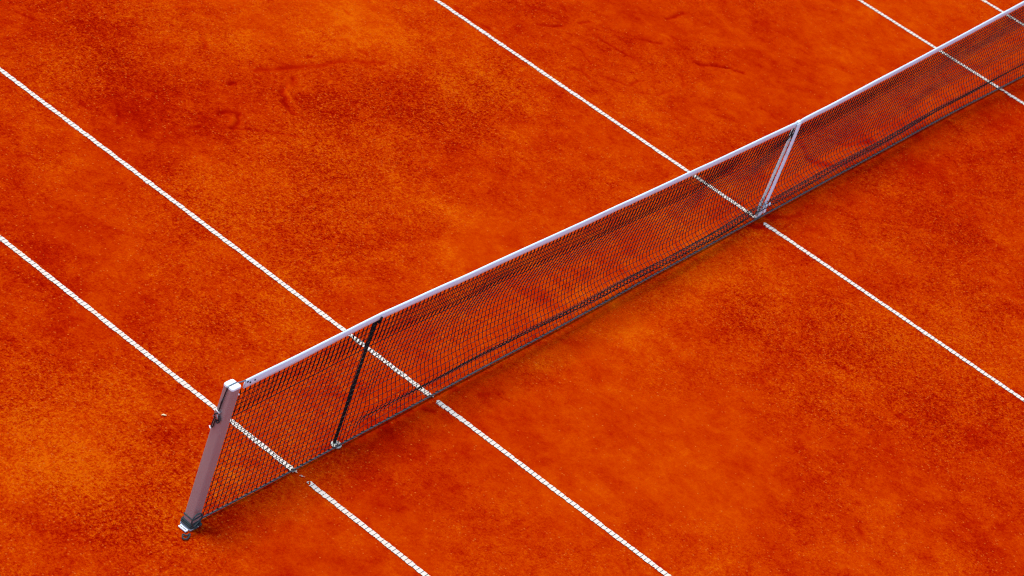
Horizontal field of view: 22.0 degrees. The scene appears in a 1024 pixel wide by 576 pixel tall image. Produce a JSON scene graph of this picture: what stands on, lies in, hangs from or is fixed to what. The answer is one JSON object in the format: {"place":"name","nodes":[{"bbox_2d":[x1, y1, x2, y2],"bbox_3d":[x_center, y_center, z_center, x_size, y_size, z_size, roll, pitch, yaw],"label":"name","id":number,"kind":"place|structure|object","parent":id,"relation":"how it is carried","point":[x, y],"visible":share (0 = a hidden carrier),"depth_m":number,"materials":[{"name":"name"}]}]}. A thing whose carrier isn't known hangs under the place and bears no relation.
{"place":"outdoors","nodes":[
{"label":"outdoors","id":0,"kind":"place"},
{"bbox_2d":[0,0,1023,575],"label":"ground","id":1,"kind":"structure","parent":0,"point":[756,398],"depth_m":18.53,"materials":[{"name":"red soil"}]},
{"bbox_2d":[178,379,240,532],"bbox_3d":[-1.742,0.972,15.249,0.091,1.095,0.149,36,36,22],"label":"net post","id":2,"kind":"object","parent":1,"relation":"on","point":[223,412],"visible":1,"depth_m":15.20,"materials":[{"name":"metal"}]},
{"bbox_2d":[180,512,202,539],"bbox_3d":[-1.869,1.357,15.466,0.128,0.154,0.211,13,34,-12],"label":"base","id":3,"kind":"object","parent":2,"relation":"attached to","point":[191,525],"visible":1,"depth_m":15.47,"materials":[{"name":"grey metal"}]},
{"bbox_2d":[202,1,1023,518],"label":"tennis net","id":4,"kind":"object","parent":2,"relation":"attached to","point":[600,217],"visible":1,"depth_m":18.20,"materials":[{"name":"black fabric"}]},
{"bbox_2d":[755,120,801,217],"bbox_3d":[2.033,-0.890,20.058,0.064,0.920,0.080,36,36,22],"label":"strap","id":5,"kind":"object","parent":4,"relation":"attached to","point":[781,166],"visible":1,"depth_m":20.04,"materials":[{"name":"white fabric"}]},
{"bbox_2d":[0,235,429,575],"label":"court line","id":6,"kind":"object","parent":1,"relation":"on","point":[185,384],"visible":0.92,"depth_m":16.56,"materials":[{"name":"white paint"}]},
{"bbox_2d":[0,67,671,575],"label":"court line","id":7,"kind":"object","parent":1,"relation":"on","point":[340,327],"visible":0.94,"depth_m":17.60,"materials":[{"name":"white paint"}]},
{"bbox_2d":[331,317,382,448],"bbox_3d":[-0.950,0.575,16.262,0.070,1.046,0.070,36,36,22],"label":"singles stick","id":8,"kind":"object","parent":1,"relation":"on","point":[355,378],"visible":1,"depth_m":16.29,"materials":[{"name":"black paint"}]},
{"bbox_2d":[435,0,1023,400],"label":"court line","id":9,"kind":"object","parent":1,"relation":"on","point":[482,31],"visible":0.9,"depth_m":20.35,"materials":[{"name":"white paint"}]},
{"bbox_2d":[859,0,1023,104],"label":"court line","id":10,"kind":"object","parent":1,"relation":"on","point":[933,46],"visible":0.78,"depth_m":23.66,"materials":[{"name":"white paint"}]},
{"bbox_2d":[982,0,1022,24],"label":"court line","id":11,"kind":"object","parent":1,"relation":"on","point":[985,1],"visible":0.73,"depth_m":24.68,"materials":[{"name":"white paint"}]}
]}

